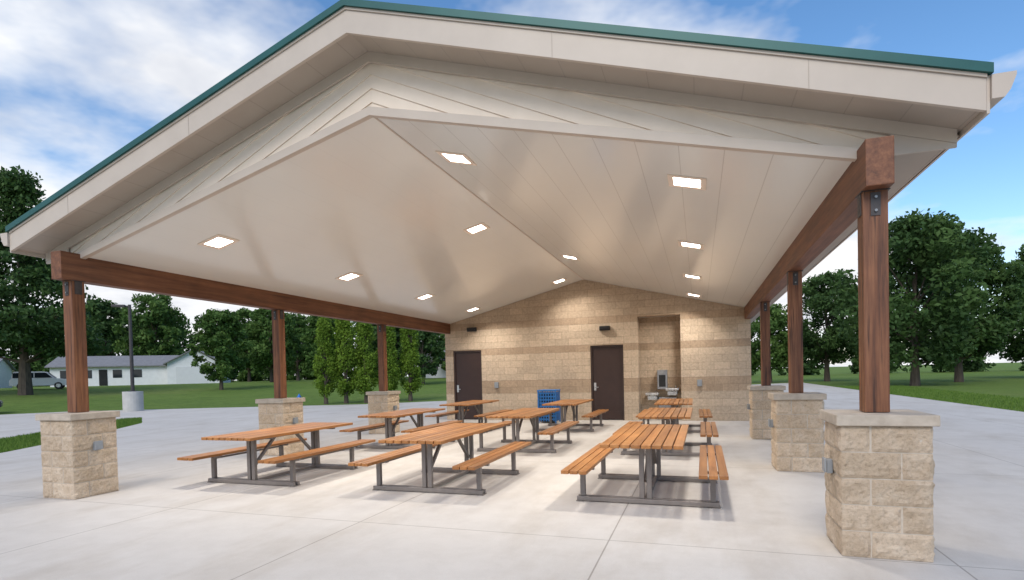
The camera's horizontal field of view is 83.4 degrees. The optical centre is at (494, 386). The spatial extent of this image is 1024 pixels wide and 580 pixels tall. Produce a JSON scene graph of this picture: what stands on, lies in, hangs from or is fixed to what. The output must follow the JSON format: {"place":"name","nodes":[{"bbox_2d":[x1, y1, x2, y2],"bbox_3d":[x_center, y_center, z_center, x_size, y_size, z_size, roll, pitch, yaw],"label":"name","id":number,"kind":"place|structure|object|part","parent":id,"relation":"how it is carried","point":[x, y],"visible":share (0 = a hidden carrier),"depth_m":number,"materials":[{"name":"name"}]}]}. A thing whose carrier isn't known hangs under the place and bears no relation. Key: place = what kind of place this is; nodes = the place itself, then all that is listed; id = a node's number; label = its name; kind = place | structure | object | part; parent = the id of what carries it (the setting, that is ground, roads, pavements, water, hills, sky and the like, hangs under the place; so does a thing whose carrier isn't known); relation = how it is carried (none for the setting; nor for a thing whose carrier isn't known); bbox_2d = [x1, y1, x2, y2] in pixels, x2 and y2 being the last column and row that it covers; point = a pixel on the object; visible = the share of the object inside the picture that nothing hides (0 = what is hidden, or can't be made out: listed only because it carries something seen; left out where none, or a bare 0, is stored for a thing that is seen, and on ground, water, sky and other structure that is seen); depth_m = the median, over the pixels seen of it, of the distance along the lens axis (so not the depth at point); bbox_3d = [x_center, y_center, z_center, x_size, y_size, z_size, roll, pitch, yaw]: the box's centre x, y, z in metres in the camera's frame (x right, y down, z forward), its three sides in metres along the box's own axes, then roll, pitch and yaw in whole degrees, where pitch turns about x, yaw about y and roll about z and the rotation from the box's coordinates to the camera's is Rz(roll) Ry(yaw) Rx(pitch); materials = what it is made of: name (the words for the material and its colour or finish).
{"place":"outdoors","nodes":[
{"label":"outdoors","id":0,"kind":"place"},
{"bbox_2d":[0,369,11,387],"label":"walls","id":1,"kind":"structure","parent":0,"point":[5,376],"depth_m":77.92,"materials":[{"name":"blue"}]},
{"bbox_2d":[0,360,10,368],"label":"roof gable end","id":2,"kind":"structure","parent":1,"relation":"on","point":[3,365],"depth_m":77.43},
{"bbox_2d":[0,358,15,369],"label":"roof","id":3,"kind":"structure","parent":1,"relation":"on","point":[9,364],"depth_m":78.79,"materials":[{"name":"grey"}]},
{"bbox_2d":[35,411,119,499],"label":"block pier","id":4,"kind":"structure","parent":0,"point":[79,454],"depth_m":7.83,"materials":[{"name":"stone"}]},
{"bbox_2d":[0,0,1016,412],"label":"picnic pavilion","id":5,"kind":"structure","parent":4,"relation":"on","point":[306,164],"depth_m":6.92,"materials":[{"name":"white paint"}]},
{"bbox_2d":[197,234,239,249],"bbox_3d":[-4.186,-2.189,8.722,0.420,0.012,0.420,-16,-4,19],"label":"ceiling light","id":6,"kind":"object","parent":5,"relation":"attached to","point":[218,242],"visible":1,"depth_m":8.71,"materials":[{"name":"beige plastic"}]},
{"bbox_2d":[335,272,362,281],"bbox_3d":[-3.025,-2.287,11.980,0.420,0.012,0.420,-16,-4,19],"label":"ceiling light","id":7,"kind":"object","parent":5,"relation":"attached to","point":[347,277],"visible":1,"depth_m":11.97,"materials":[{"name":"beige plastic"}]},
{"bbox_2d":[415,293,434,299],"bbox_3d":[-1.845,-2.386,15.294,0.420,0.012,0.420,-16,-4,19],"label":"ceiling light","id":8,"kind":"object","parent":5,"relation":"attached to","point":[425,296],"visible":1,"depth_m":15.27,"materials":[{"name":"beige plastic"}]},
{"bbox_2d":[435,151,476,165],"bbox_3d":[-0.493,-2.985,7.510,0.420,0.011,0.420,14,6,19],"label":"ceiling light","id":9,"kind":"object","parent":5,"relation":"attached to","point":[457,158],"visible":1,"depth_m":7.49,"materials":[{"name":"beige plastic"}]},
{"bbox_2d":[465,307,480,311],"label":"ceiling light","id":10,"kind":"object","parent":5,"relation":"attached to","point":[472,309],"visible":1,"depth_m":18.54,"materials":[{"name":"beige plastic"}]},
{"bbox_2d":[463,222,489,234],"bbox_3d":[-0.338,-3.046,11.095,0.420,0.012,0.420,-16,-4,19],"label":"ceiling light","id":11,"kind":"object","parent":5,"relation":"attached to","point":[477,228],"visible":1,"depth_m":11.08,"materials":[{"name":"beige plastic"}]},
{"bbox_2d":[551,278,566,283],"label":"ceiling light","id":12,"kind":"object","parent":5,"relation":"attached to","point":[559,281],"visible":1,"depth_m":17.64,"materials":[{"name":"beige plastic"}]},
{"bbox_2d":[560,254,579,259],"bbox_3d":[1.871,-3.183,14.148,0.420,0.011,0.420,14,6,19],"label":"ceiling light","id":13,"kind":"object","parent":5,"relation":"attached to","point":[569,257],"visible":1,"depth_m":14.15,"materials":[{"name":"beige plastic"}]},
{"bbox_2d":[667,174,706,189],"bbox_3d":[2.184,-2.312,6.502,0.420,0.011,0.420,14,6,19],"label":"ceiling light","id":14,"kind":"object","parent":5,"relation":"attached to","point":[690,182],"visible":1,"depth_m":6.49,"materials":[{"name":"beige plastic"}]},
{"bbox_2d":[678,240,703,249],"bbox_3d":[3.355,-2.410,9.788,0.420,0.011,0.420,14,6,19],"label":"ceiling light","id":15,"kind":"object","parent":5,"relation":"attached to","point":[690,245],"visible":1,"depth_m":9.77,"materials":[{"name":"beige plastic"}]},
{"bbox_2d":[683,274,701,279],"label":"ceiling light","id":16,"kind":"object","parent":5,"relation":"attached to","point":[692,276],"visible":1,"depth_m":13.11,"materials":[{"name":"beige plastic"}]},
{"bbox_2d":[686,293,700,296],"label":"ceiling light","id":17,"kind":"object","parent":5,"relation":"attached to","point":[690,294],"visible":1,"depth_m":16.35,"materials":[{"name":"beige plastic"}]},
{"bbox_2d":[50,366,167,386],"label":"walls","id":18,"kind":"structure","parent":0,"point":[153,375],"depth_m":72.71,"materials":[{"name":"white"}]},
{"bbox_2d":[60,369,141,378],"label":"windows","id":19,"kind":"structure","parent":18,"relation":"attached to","point":[118,373],"depth_m":72.31,"materials":[{"name":"black glass"}]},
{"bbox_2d":[99,370,107,385],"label":"front door","id":20,"kind":"structure","parent":18,"relation":"attached to","point":[103,380],"depth_m":71.85,"materials":[{"name":"paint"}]},
{"bbox_2d":[44,355,178,367],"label":"roof","id":21,"kind":"structure","parent":18,"relation":"on","point":[114,361],"depth_m":73.69,"materials":[{"name":"grey"}]},
{"bbox_2d":[255,397,304,455],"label":"block pier","id":22,"kind":"structure","parent":0,"point":[276,412],"depth_m":11.72,"materials":[{"name":"stone"}]},
{"bbox_2d":[366,391,400,433],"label":"block pier","id":23,"kind":"structure","parent":0,"point":[382,401],"depth_m":15.61,"materials":[{"name":"stone"}]},
{"bbox_2d":[426,361,445,377],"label":"walls","id":24,"kind":"structure","parent":0,"point":[441,373],"depth_m":76.68,"materials":[{"name":"white"}]},
{"bbox_2d":[0,383,1023,579],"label":"concrete pavement","id":25,"kind":"structure","parent":0,"point":[162,513],"depth_m":6.38,"materials":[{"name":"grey concrete"}]},
{"bbox_2d":[111,304,143,411],"bbox_3d":[-20.135,-1.566,31.622,1.326,5.850,0.997,-1,1,8],"label":"street lamp","id":26,"kind":"object","parent":25,"relation":"on","point":[132,399],"visible":1,"depth_m":31.47,"materials":[{"name":"concrete"}]},
{"bbox_2d":[177,422,375,486],"bbox_3d":[-3.363,1.061,9.275,1.760,0.745,2.560,-1,1,20],"label":"picnic table","id":27,"kind":"object","parent":25,"relation":"on","point":[314,452],"visible":0.98,"depth_m":8.81,"materials":[{"name":"brown wood"}]},
{"bbox_2d":[339,408,462,448],"bbox_3d":[-2.024,0.948,13.071,1.760,0.745,2.560,-1,1,20],"label":"picnic table","id":28,"kind":"object","parent":25,"relation":"on","point":[389,425],"visible":0.73,"depth_m":12.56,"materials":[{"name":"brown wood"}]},
{"bbox_2d":[348,423,530,495],"bbox_3d":[-0.646,1.015,8.365,1.760,0.745,2.560,-1,1,19],"label":"picnic table","id":29,"kind":"object","parent":25,"relation":"on","point":[426,441],"visible":1,"depth_m":7.84,"materials":[{"name":"brown wood"}]},
{"bbox_2d":[425,400,512,422],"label":"picnic table","id":30,"kind":"object","parent":25,"relation":"on","point":[461,412],"visible":0.71,"depth_m":16.55,"materials":[{"name":"brown wood"}]},
{"bbox_2d":[477,408,578,452],"bbox_3d":[0.675,0.904,12.078,1.760,0.745,2.560,-1,1,19],"label":"picnic table","id":31,"kind":"object","parent":25,"relation":"on","point":[531,414],"visible":0.84,"depth_m":11.63,"materials":[{"name":"brown wood"}]},
{"bbox_2d":[537,389,560,422],"bbox_3d":[1.716,0.612,17.939,0.600,1.030,0.600,-1,1,20],"label":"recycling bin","id":32,"kind":"object","parent":25,"relation":"on","point":[544,396],"visible":0.81,"depth_m":17.71,"materials":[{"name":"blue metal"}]},
{"bbox_2d":[535,399,608,431],"bbox_3d":[2.084,0.790,15.871,1.760,0.745,2.560,-1,1,20],"label":"picnic table","id":33,"kind":"object","parent":25,"relation":"on","point":[564,404],"visible":0.78,"depth_m":15.46,"materials":[{"name":"brown wood"}]},
{"bbox_2d":[445,280,750,420],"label":"front block wall","id":34,"kind":"structure","parent":25,"relation":"on","point":[529,347],"depth_m":18.39,"materials":[{"name":"beige brick"}]},
{"bbox_2d":[453,350,481,419],"bbox_3d":[-0.886,-0.047,19.887,1.048,2.389,0.140,-1,1,20],"label":"steel door","id":35,"kind":"structure","parent":34,"relation":"attached to","point":[458,389],"depth_m":20.00,"materials":[{"name":"brown metal"}]},
{"bbox_2d":[455,352,480,418],"bbox_3d":[-0.877,-0.025,19.913,0.934,2.320,0.045,-1,1,20],"label":"door leaf","id":36,"kind":"object","parent":35,"relation":"attached to","point":[468,375],"visible":0.6,"depth_m":19.88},
{"bbox_2d":[464,411,480,417],"bbox_3d":[-0.861,0.987,19.910,0.850,0.240,0.006,-1,1,20],"label":"kick plate","id":37,"kind":"object","parent":35,"relation":"attached to","point":[470,414],"visible":0.43,"depth_m":19.88,"materials":[{"name":"brown metal"}]},
{"bbox_2d":[467,327,476,331],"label":"wall light","id":38,"kind":"object","parent":34,"relation":"attached to","point":[471,329],"visible":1,"depth_m":19.58,"materials":[{"name":"black metal"}]},
{"bbox_2d":[494,380,701,387],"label":"wall outlet boxes","id":39,"kind":"object","parent":34,"relation":"attached to","point":[699,383],"depth_m":18.31,"materials":[{"name":"grey metal"}]},
{"bbox_2d":[599,326,609,330],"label":"wall light","id":40,"kind":"object","parent":34,"relation":"attached to","point":[602,328],"visible":1,"depth_m":18.06,"materials":[{"name":"black metal"}]},
{"bbox_2d":[590,344,624,419],"bbox_3d":[3.611,-0.121,18.282,1.038,2.389,0.140,-1,1,20],"label":"steel door","id":41,"kind":"structure","parent":34,"relation":"attached to","point":[595,387],"depth_m":18.32,"materials":[{"name":"brown metal"}]},
{"bbox_2d":[592,346,622,419],"bbox_3d":[3.620,-0.099,18.309,0.924,2.320,0.045,-1,1,20],"label":"door leaf","id":42,"kind":"object","parent":41,"relation":"attached to","point":[607,373],"visible":1,"depth_m":18.28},
{"bbox_2d":[595,411,621,418],"bbox_3d":[3.636,0.913,18.306,0.840,0.240,0.006,-1,1,20],"label":"kick plate","id":43,"kind":"object","parent":41,"relation":"attached to","point":[612,415],"visible":0.79,"depth_m":18.27,"materials":[{"name":"brown metal"}]},
{"bbox_2d":[638,315,679,317],"bbox_3d":[5.196,-2.276,18.067,1.264,0.150,0.318,-1,1,20],"label":"alcove head","id":44,"kind":"object","parent":34,"relation":"attached to","point":[659,316],"visible":0.21,"depth_m":18.07},
{"bbox_2d":[638,318,640,411],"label":"alcove sides","id":45,"kind":"object","parent":25,"relation":"on","point":[639,365],"visible":0.07,"depth_m":18.31,"materials":[{"name":"beige brick"}]},
{"bbox_2d":[561,424,728,508],"bbox_3d":[2.018,0.972,7.389,1.760,0.745,2.560,-1,1,20],"label":"picnic table","id":46,"kind":"object","parent":25,"relation":"on","point":[650,438],"visible":1,"depth_m":6.81,"materials":[{"name":"brown wood"}]},
{"bbox_2d":[639,316,681,418],"bbox_3d":[5.302,-0.667,18.290,1.468,3.400,0.080,-1,1,20],"label":"alcove back","id":47,"kind":"object","parent":25,"relation":"on","point":[660,345],"visible":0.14,"depth_m":18.26,"materials":[{"name":"beige brick"}]},
{"bbox_2d":[645,370,678,407],"bbox_3d":[5.267,0.111,17.974,1.000,1.260,0.578,-1,1,20],"label":"drinking fountain","id":48,"kind":"object","parent":47,"relation":"attached to","point":[662,379],"visible":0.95,"depth_m":17.96,"materials":[{"name":"metal"}]},
{"bbox_2d":[613,408,718,455],"bbox_3d":[3.369,0.860,11.118,1.760,0.745,2.560,-1,1,20],"label":"picnic table","id":49,"kind":"object","parent":25,"relation":"on","point":[664,414],"visible":0.65,"depth_m":10.51,"materials":[{"name":"brown wood"}]},
{"bbox_2d":[636,398,712,431],"bbox_3d":[4.713,0.746,14.958,1.760,0.745,2.560,-1,1,19],"label":"picnic table","id":50,"kind":"object","parent":25,"relation":"on","point":[674,403],"visible":0.64,"depth_m":14.46,"materials":[{"name":"brown wood"}]},
{"bbox_2d":[0,362,1023,446],"bbox_3d":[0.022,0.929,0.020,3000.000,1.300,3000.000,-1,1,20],"label":"grass ground","id":51,"kind":"structure","parent":0,"point":[1005,379],"depth_m":48.32,"materials":[{"name":"green plant"}]},
{"bbox_2d":[9,371,66,388],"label":"parked suv","id":52,"kind":"object","parent":51,"relation":"on","point":[40,378],"visible":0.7,"depth_m":56.39,"materials":[{"name":"white paint"}]},
{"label":"windows","id":53,"kind":"part","parent":52,"relation":"part of","materials":[{"name":"black glass"}]},
{"bbox_2d":[0,165,114,394],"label":"deciduous tree","id":54,"kind":"object","parent":51,"relation":"on","point":[23,334],"visible":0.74,"depth_m":47.12,"materials":[{"name":"green plant"}]},
{"bbox_2d":[0,417,141,452],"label":"grass","id":55,"kind":"structure","parent":51,"relation":"on","point":[11,443],"depth_m":16.38,"materials":[{"name":"green plant"}]},
{"bbox_2d":[85,297,140,355],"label":"deciduous tree","id":56,"kind":"object","parent":51,"relation":"on","point":[100,309],"visible":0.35,"depth_m":90.39,"materials":[{"name":"green plant"}]},
{"bbox_2d":[111,293,190,355],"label":"deciduous tree","id":57,"kind":"object","parent":51,"relation":"on","point":[152,325],"visible":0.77,"depth_m":88.48,"materials":[{"name":"green plant"}]},
{"bbox_2d":[167,362,230,383],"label":"garage walls","id":58,"kind":"structure","parent":51,"relation":"on","point":[171,373],"depth_m":73.04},
{"bbox_2d":[163,350,214,364],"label":"garage roof","id":59,"kind":"structure","parent":58,"relation":"on","point":[165,363],"depth_m":72.96,"materials":[{"name":"grey"}]},
{"bbox_2d":[168,351,215,362],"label":"garage gable","id":60,"kind":"structure","parent":58,"relation":"on","point":[186,358],"depth_m":73.50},
{"bbox_2d":[176,367,213,383],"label":"garage door","id":61,"kind":"structure","parent":58,"relation":"in","point":[189,375],"depth_m":73.59,"materials":[{"name":"white metal"}]},
{"bbox_2d":[5,354,425,386],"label":"distant trees","id":62,"kind":"object","parent":51,"relation":"on","point":[257,376],"visible":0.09,"depth_m":118.25,"materials":[{"name":"green plant"}]},
{"bbox_2d":[186,308,251,389],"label":"deciduous tree","id":63,"kind":"object","parent":51,"relation":"on","point":[222,328],"visible":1,"depth_m":53.89,"materials":[{"name":"green plant"}]},
{"bbox_2d":[4,312,443,381],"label":"distant trees","id":64,"kind":"object","parent":51,"relation":"on","point":[189,337],"visible":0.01,"depth_m":126.09,"materials":[{"name":"green plant"}]},
{"bbox_2d":[226,307,272,381],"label":"deciduous tree","id":65,"kind":"object","parent":51,"relation":"on","point":[242,313],"visible":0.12,"depth_m":95.69,"materials":[{"name":"green plant"}]},
{"bbox_2d":[241,308,301,381],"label":"deciduous tree","id":66,"kind":"object","parent":51,"relation":"on","point":[258,357],"visible":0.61,"depth_m":70.65,"materials":[{"name":"green plant"}]},
{"bbox_2d":[285,313,316,380],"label":"deciduous tree","id":67,"kind":"object","parent":51,"relation":"on","point":[300,363],"visible":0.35,"depth_m":92.94,"materials":[{"name":"green plant"}]},
{"bbox_2d":[312,317,337,403],"bbox_3d":[-10.345,-1.554,35.049,1.637,5.789,1.729,-1,1,0],"label":"arborvitae","id":68,"kind":"object","parent":51,"relation":"on","point":[324,331],"visible":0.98,"depth_m":34.81,"materials":[{"name":"green plant"}]},
{"bbox_2d":[300,315,354,377],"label":"deciduous tree","id":69,"kind":"object","parent":51,"relation":"on","point":[310,332],"visible":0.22,"depth_m":69.35,"materials":[{"name":"green plant"}]},
{"bbox_2d":[331,319,359,403],"bbox_3d":[-9.130,-1.733,35.225,1.823,6.121,1.789,-1,1,35],"label":"arborvitae","id":70,"kind":"object","parent":51,"relation":"on","point":[344,352],"visible":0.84,"depth_m":34.92,"materials":[{"name":"green plant"}]},
{"bbox_2d":[351,322,378,402],"bbox_3d":[-7.925,-1.726,35.294,1.705,6.030,1.801,-1,1,31],"label":"arborvitae","id":71,"kind":"object","parent":51,"relation":"on","point":[365,363],"visible":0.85,"depth_m":34.96,"materials":[{"name":"green plant"}]},
{"bbox_2d":[355,324,402,369],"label":"deciduous tree","id":72,"kind":"object","parent":51,"relation":"on","point":[374,325],"visible":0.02,"depth_m":74.59,"materials":[{"name":"green plant"}]},
{"bbox_2d":[368,325,405,369],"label":"deciduous tree","id":73,"kind":"object","parent":51,"relation":"on","point":[375,342],"visible":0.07,"depth_m":68.70,"materials":[{"name":"green plant"}]},
{"bbox_2d":[375,326,400,390],"bbox_3d":[-6.696,-1.644,35.845,1.685,5.765,1.717,-2,1,-24],"label":"arborvitae","id":74,"kind":"object","parent":51,"relation":"on","point":[393,375],"visible":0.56,"depth_m":35.58,"materials":[{"name":"green plant"}]},
{"bbox_2d":[398,328,423,400],"bbox_3d":[-5.407,-1.784,36.475,1.783,5.970,1.688,-2,1,-28],"label":"arborvitae","id":75,"kind":"object","parent":51,"relation":"on","point":[410,352],"visible":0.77,"depth_m":36.26,"materials":[{"name":"green plant"}]},
{"bbox_2d":[397,330,444,384],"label":"deciduous tree","id":76,"kind":"object","parent":51,"relation":"on","point":[431,347],"visible":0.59,"depth_m":59.53,"materials":[{"name":"green plant"}]},
{"bbox_2d":[431,333,445,370],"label":"deciduous tree","id":77,"kind":"object","parent":51,"relation":"on","point":[441,337],"visible":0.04,"depth_m":73.57,"materials":[{"name":"green plant"}]},
{"bbox_2d":[751,303,787,382],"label":"deciduous tree","id":78,"kind":"object","parent":51,"relation":"on","point":[779,324],"visible":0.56,"depth_m":58.16,"materials":[{"name":"green plant"}]},
{"bbox_2d":[783,268,858,380],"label":"deciduous tree","id":79,"kind":"object","parent":51,"relation":"on","point":[818,302],"visible":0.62,"depth_m":58.50,"materials":[{"name":"green plant"}]},
{"bbox_2d":[751,328,1023,374],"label":"distant trees","id":80,"kind":"object","parent":51,"relation":"on","point":[974,363],"visible":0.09,"depth_m":103.93,"materials":[{"name":"green plant"}]},
{"bbox_2d":[824,208,997,385],"bbox_3d":[30.458,-6.225,42.441,10.303,12.882,12.423,-1,1,20],"label":"deciduous tree","id":81,"kind":"object","parent":51,"relation":"on","point":[925,244],"visible":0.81,"depth_m":39.76,"materials":[{"name":"green plant"}]},
{"bbox_2d":[896,229,1023,381],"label":"deciduous tree","id":82,"kind":"object","parent":51,"relation":"on","point":[999,323],"visible":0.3,"depth_m":44.75,"materials":[{"name":"green plant"}]},
{"bbox_2d":[974,244,1023,364],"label":"deciduous tree","id":83,"kind":"object","parent":51,"relation":"on","point":[1015,353],"visible":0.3,"depth_m":54.21,"materials":[{"name":"green plant"}]},
{"bbox_2d":[0,0,1023,380],"label":"sky","id":84,"kind":"structure","parent":0,"point":[81,80],"materials":[{"name":"blue"}]},
{"bbox_2d":[747,385,785,439],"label":"block pier","id":85,"kind":"structure","parent":0,"point":[759,407],"depth_m":12.40,"materials":[{"name":"stone"}]},
{"bbox_2d":[768,392,826,471],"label":"block pier","id":86,"kind":"structure","parent":0,"point":[795,422],"depth_m":8.46,"materials":[{"name":"stone"}]},
{"bbox_2d":[819,409,939,561],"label":"block pier","id":87,"kind":"structure","parent":0,"point":[878,468],"depth_m":4.57,"materials":[{"name":"stone"}]},
{"bbox_2d":[833,385,1023,411],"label":"grass","id":88,"kind":"structure","parent":0,"point":[978,397],"depth_m":26.18,"materials":[{"name":"green plant"}]}
]}

